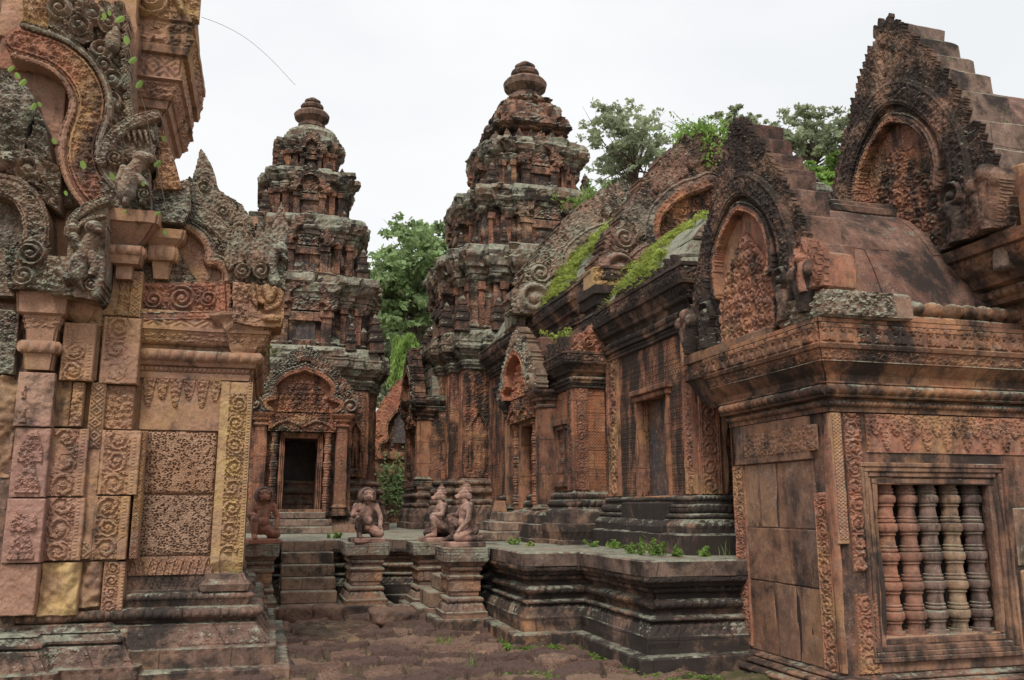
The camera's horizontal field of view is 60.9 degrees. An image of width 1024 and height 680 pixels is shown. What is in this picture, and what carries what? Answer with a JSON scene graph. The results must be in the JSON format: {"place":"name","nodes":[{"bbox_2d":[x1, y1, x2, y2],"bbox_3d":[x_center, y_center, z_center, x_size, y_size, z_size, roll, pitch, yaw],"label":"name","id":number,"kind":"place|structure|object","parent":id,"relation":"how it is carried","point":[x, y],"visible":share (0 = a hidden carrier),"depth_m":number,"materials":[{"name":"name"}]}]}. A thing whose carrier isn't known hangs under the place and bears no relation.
{"place":"outdoors","nodes":[
{"label":"outdoors","id":0,"kind":"place"},
{"bbox_2d":[246,97,390,533],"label":"temple tower","id":1,"kind":"structure","parent":0,"point":[312,453],"depth_m":19.22,"materials":[{"name":"stone"}]},
{"bbox_2d":[386,603,409,606],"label":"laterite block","id":2,"kind":"structure","parent":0,"point":[390,605],"depth_m":12.11,"materials":[{"name":"stone"}]},
{"bbox_2d":[178,612,770,679],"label":"pavement","id":3,"kind":"structure","parent":0,"point":[407,650],"depth_m":8.43,"materials":[{"name":"brown stone"}]},
{"bbox_2d":[245,544,279,616],"bbox_3d":[-3.648,3.404,12.316,0.849,1.056,1.270,3,-11,-15],"label":"statue pedestal","id":4,"kind":"object","parent":3,"relation":"on","point":[260,559],"visible":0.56,"depth_m":11.93,"materials":[{"name":"stone"}]},
{"bbox_2d":[246,486,280,543],"bbox_3d":[-3.496,2.456,12.235,0.485,0.792,0.493,6,-12,-27],"label":"guard statue","id":5,"kind":"object","parent":4,"relation":"on","point":[262,508],"visible":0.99,"depth_m":12.17,"materials":[{"name":"red stone"}]},
{"bbox_2d":[279,604,312,622],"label":"laterite block","id":6,"kind":"structure","parent":3,"relation":"on","point":[292,613],"depth_m":11.56,"materials":[{"name":"brown stone"}]},
{"bbox_2d":[278,539,336,606],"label":"stone stairs","id":7,"kind":"structure","parent":3,"relation":"on","point":[307,571],"depth_m":12.66,"materials":[{"name":"brown stone"}]},
{"bbox_2d":[312,603,343,620],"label":"laterite block","id":8,"kind":"structure","parent":3,"relation":"on","point":[332,611],"depth_m":11.66,"materials":[{"name":"brown stone"}]},
{"bbox_2d":[336,540,393,615],"bbox_3d":[-2.177,3.482,12.722,0.833,1.058,1.278,3,-11,-15],"label":"statue pedestal","id":9,"kind":"object","parent":3,"relation":"on","point":[362,591],"visible":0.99,"depth_m":12.29,"materials":[{"name":"stone"}]},
{"bbox_2d":[348,487,384,542],"bbox_3d":[-2.101,2.530,12.617,0.485,0.792,0.493,5,-12,-23],"label":"guard statue","id":10,"kind":"object","parent":9,"relation":"on","point":[366,508],"visible":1,"depth_m":12.55,"materials":[{"name":"stone"}]},
{"bbox_2d":[361,629,371,632],"bbox_3d":[-1.722,3.481,10.319,0.113,0.094,0.144,9,-14,-39],"label":"cobble","id":11,"kind":"object","parent":3,"relation":"on","point":[364,630],"visible":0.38,"depth_m":10.29,"materials":[{"name":"brown stone"}]},
{"bbox_2d":[367,605,418,628],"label":"laterite block","id":12,"kind":"structure","parent":3,"relation":"on","point":[380,617],"depth_m":11.16,"materials":[{"name":"brown stone"}]},
{"bbox_2d":[397,541,441,603],"bbox_3d":[-1.148,3.480,12.707,0.924,1.059,0.952,3,-11,-15],"label":"statue pedestal","id":13,"kind":"object","parent":3,"relation":"on","point":[425,565],"visible":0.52,"depth_m":12.42,"materials":[{"name":"stone"}]},
{"bbox_2d":[418,483,454,541],"bbox_3d":[-1.078,2.540,12.823,0.493,0.850,0.484,4,-12,-21],"label":"guard statue","id":14,"kind":"object","parent":13,"relation":"on","point":[436,529],"visible":0.94,"depth_m":12.68,"materials":[{"name":"stone"}]},
{"bbox_2d":[430,633,453,643],"bbox_3d":[-0.784,3.376,9.878,0.227,0.128,0.353,-8,-13,35],"label":"grass tuft","id":15,"kind":"object","parent":3,"relation":"on","point":[441,640],"visible":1,"depth_m":9.87,"materials":[{"name":"green plant"}]},
{"bbox_2d":[410,569,480,615],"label":"stone stairs","id":16,"kind":"structure","parent":3,"relation":"on","point":[430,599],"depth_m":11.61,"materials":[{"name":"brown stone"}]},
{"bbox_2d":[426,546,491,630],"bbox_3d":[-0.646,3.165,11.059,0.788,1.058,0.845,3,-11,-15],"label":"statue pedestal","id":17,"kind":"object","parent":3,"relation":"on","point":[460,606],"visible":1,"depth_m":10.83,"materials":[{"name":"stone"}]},
{"bbox_2d":[440,480,485,546],"bbox_3d":[-0.624,2.234,11.228,0.493,0.850,0.485,4,-12,-21],"label":"guard statue","id":18,"kind":"object","parent":17,"relation":"on","point":[466,528],"visible":1,"depth_m":11.13,"materials":[{"name":"stone"}]},
{"bbox_2d":[487,638,497,642],"bbox_3d":[-0.210,3.331,9.559,0.122,0.097,0.138,-1,-11,6],"label":"cobble","id":19,"kind":"object","parent":3,"relation":"on","point":[491,640],"visible":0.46,"depth_m":9.51,"materials":[{"name":"brown stone"}]},
{"bbox_2d":[537,653,577,669],"bbox_3d":[0.432,3.107,8.318,0.372,0.199,0.274,3,-11,-15],"label":"laterite boulder","id":20,"kind":"object","parent":3,"relation":"on","point":[548,661],"visible":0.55,"depth_m":8.25,"materials":[{"name":"brown stone"}]},
{"bbox_2d":[498,638,723,679],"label":"ground moss","id":21,"kind":"object","parent":3,"relation":"on","point":[509,645],"visible":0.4,"depth_m":8.06,"materials":[{"name":"green plant"}]},
{"bbox_2d":[397,61,592,530],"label":"temple tower","id":22,"kind":"structure","parent":0,"point":[503,216],"depth_m":20.78,"materials":[{"name":"stone"}]},
{"bbox_2d":[175,0,1023,409],"label":"sky","id":23,"kind":"structure","parent":0,"point":[408,89],"materials":[{"name":"white"}]},
{"label":"ground","id":24,"kind":"structure","parent":0,"visible":0},
{"bbox_2d":[0,0,289,679],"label":"stone library","id":25,"kind":"structure","parent":24,"relation":"on","point":[135,341],"depth_m":8.03,"materials":[{"name":"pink stone"}]},
{"bbox_2d":[8,0,166,234],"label":"hanging vine","id":26,"kind":"object","parent":25,"relation":"hanging from","point":[132,60],"visible":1,"depth_m":7.69,"materials":[{"name":"green plant"}]},
{"bbox_2d":[202,17,294,84],"bbox_3d":[-2.815,-3.085,9.306,0.999,0.646,0.004,3,-11,-15],"label":"dry root","id":27,"kind":"object","parent":25,"relation":"attached to","point":[250,41],"visible":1,"depth_m":9.32,"materials":[{"name":"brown plant"}]},
{"bbox_2d":[264,345,278,355],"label":"plant","id":28,"kind":"object","parent":25,"relation":"on","point":[273,351],"visible":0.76,"depth_m":8.90,"materials":[{"name":"green plant"}]},
{"bbox_2d":[374,378,404,522],"bbox_3d":[-3.560,4.096,28.596,5.558,5.765,2.052,3,-11,-15],"label":"ruined gateway","id":29,"kind":"object","parent":24,"relation":"on","point":[390,435],"visible":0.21,"depth_m":27.76,"materials":[{"name":"red stone"}]},
{"bbox_2d":[375,446,404,522],"bbox_3d":[-3.618,4.668,27.337,2.713,3.052,0.652,3,-11,-15],"label":"wall creeper","id":30,"kind":"object","parent":29,"relation":"attached to","point":[393,486],"depth_m":27.31,"materials":[{"name":"green plant"}]},
{"bbox_2d":[385,332,419,388],"bbox_3d":[-4.134,3.756,33.115,1.441,8.292,2.570,1,-11,-6],"label":"bamboo clump","id":31,"kind":"object","parent":24,"relation":"on","point":[402,346],"visible":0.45,"depth_m":33.17,"materials":[{"name":"green plant"}]},
{"bbox_2d":[376,316,432,408],"bbox_3d":[-5.486,3.956,41.321,7.341,11.214,7.603,7,-13,-32],"label":"tree","id":32,"kind":"object","parent":24,"relation":"on","point":[384,392],"visible":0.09,"depth_m":39.41,"materials":[{"name":"green plant"}]},
{"bbox_2d":[367,211,449,346],"bbox_3d":[-4.646,1.613,38.859,8.433,14.882,6.996,3,-11,-15],"label":"tree","id":33,"kind":"object","parent":24,"relation":"on","point":[401,280],"visible":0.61,"depth_m":37.71,"materials":[{"name":"green plant"}]},
{"bbox_2d":[246,523,753,677],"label":"stone terrace","id":34,"kind":"structure","parent":24,"relation":"on","point":[646,613],"depth_m":9.05,"materials":[{"name":"stone"}]},
{"bbox_2d":[327,530,343,538],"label":"plant","id":35,"kind":"object","parent":34,"relation":"on","point":[336,535],"visible":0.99,"depth_m":13.98,"materials":[{"name":"green plant"}]},
{"bbox_2d":[506,536,520,544],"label":"plant","id":36,"kind":"object","parent":34,"relation":"on","point":[512,542],"visible":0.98,"depth_m":11.73,"materials":[{"name":"green plant"}]},
{"bbox_2d":[525,541,534,545],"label":"plant","id":37,"kind":"object","parent":34,"relation":"on","point":[531,544],"visible":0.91,"depth_m":11.30,"materials":[{"name":"green plant"}]},
{"bbox_2d":[583,539,598,546],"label":"plant","id":38,"kind":"object","parent":34,"relation":"on","point":[594,543],"visible":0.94,"depth_m":11.01,"materials":[{"name":"green plant"}]},
{"bbox_2d":[605,539,620,548],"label":"plant","id":39,"kind":"object","parent":34,"relation":"on","point":[613,544],"visible":0.98,"depth_m":10.64,"materials":[{"name":"green plant"}]},
{"bbox_2d":[621,542,639,553],"bbox_3d":[1.298,2.279,9.458,0.164,0.171,0.228,-9,-14,38],"label":"plant","id":40,"kind":"object","parent":34,"relation":"on","point":[631,548],"visible":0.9,"depth_m":9.45,"materials":[{"name":"green plant"}]},
{"bbox_2d":[638,534,666,555],"bbox_3d":[1.453,2.168,9.088,0.328,0.274,0.286,3,-11,-15],"label":"plant","id":41,"kind":"object","parent":34,"relation":"on","point":[656,551],"visible":0.97,"depth_m":9.07,"materials":[{"name":"green plant"}]},
{"bbox_2d":[476,128,832,555],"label":"temple hall","id":42,"kind":"structure","parent":34,"relation":"on","point":[607,424],"depth_m":12.29,"materials":[{"name":"stone"}]},
{"bbox_2d":[539,325,572,342],"bbox_3d":[0.701,-0.094,13.311,0.611,0.306,0.214,5,-12,-24],"label":"plant","id":43,"kind":"object","parent":42,"relation":"on","point":[562,333],"visible":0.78,"depth_m":13.29,"materials":[{"name":"green plant"}]},
{"bbox_2d":[553,419,567,486],"bbox_3d":[0.750,1.646,12.626,0.185,0.961,0.522,3,-11,-15],"label":"side window","id":44,"kind":"structure","parent":42,"relation":"in","point":[561,436],"depth_m":12.65,"materials":[{"name":"stone"}]},
{"bbox_2d":[539,218,612,307],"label":"roof ferns","id":45,"kind":"object","parent":42,"relation":"on","point":[573,263],"visible":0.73,"depth_m":14.84,"materials":[{"name":"green plant"}]},
{"bbox_2d":[550,178,611,213],"bbox_3d":[1.410,-2.798,16.913,1.326,0.761,0.907,3,-11,-15],"label":"plant","id":46,"kind":"object","parent":42,"relation":"on","point":[588,196],"visible":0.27,"depth_m":16.97,"materials":[{"name":"green plant"}]},
{"bbox_2d":[629,381,672,501],"bbox_3d":[1.857,1.295,10.793,0.397,1.423,1.135,3,-11,-15],"label":"false door","id":47,"kind":"structure","parent":42,"relation":"in","point":[659,417],"depth_m":10.99,"materials":[{"name":"stone"}]},
{"bbox_2d":[600,209,708,306],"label":"roof ferns","id":48,"kind":"object","parent":42,"relation":"on","point":[647,261],"visible":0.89,"depth_m":11.43,"materials":[{"name":"green plant"}]},
{"bbox_2d":[652,111,736,169],"bbox_3d":[3.023,-3.035,13.659,1.650,1.100,1.010,3,-11,-15],"label":"plant","id":49,"kind":"object","parent":42,"relation":"on","point":[705,127],"visible":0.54,"depth_m":13.49,"materials":[{"name":"green plant"}]},
{"bbox_2d":[671,544,683,556],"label":"plant","id":50,"kind":"object","parent":34,"relation":"on","point":[676,552],"visible":0.94,"depth_m":8.86,"materials":[{"name":"green plant"}]},
{"bbox_2d":[698,546,711,556],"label":"plant","id":51,"kind":"object","parent":34,"relation":"on","point":[704,552],"visible":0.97,"depth_m":8.88,"materials":[{"name":"green plant"}]},
{"bbox_2d":[718,540,729,555],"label":"grass tuft","id":52,"kind":"object","parent":34,"relation":"on","point":[725,550],"visible":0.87,"depth_m":8.95,"materials":[{"name":"green plant"}]},
{"bbox_2d":[575,97,677,188],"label":"tree","id":53,"kind":"object","parent":24,"relation":"on","point":[625,153],"visible":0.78,"depth_m":47.05,"materials":[{"name":"green plant"}]},
{"bbox_2d":[709,103,769,137],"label":"tree","id":54,"kind":"object","parent":24,"relation":"on","point":[736,108],"visible":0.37,"depth_m":55.13,"materials":[{"name":"green plant"}]},
{"bbox_2d":[769,102,850,166],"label":"tree","id":55,"kind":"object","parent":24,"relation":"on","point":[818,145],"visible":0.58,"depth_m":52.85,"materials":[{"name":"green plant"}]},
{"bbox_2d":[803,150,840,187],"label":"tree","id":56,"kind":"object","parent":24,"relation":"on","point":[825,174],"visible":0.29,"depth_m":49.04,"materials":[{"name":"green plant"}]},
{"bbox_2d":[675,13,1023,679],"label":"gatehouse","id":57,"kind":"object","parent":24,"relation":"on","point":[853,349],"visible":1,"depth_m":7.73,"materials":[{"name":"stone"}]},
{"bbox_2d":[858,462,1023,673],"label":"window","id":58,"kind":"structure","parent":57,"relation":"in","point":[916,545],"depth_m":7.45,"materials":[{"name":"stone"}]}
]}

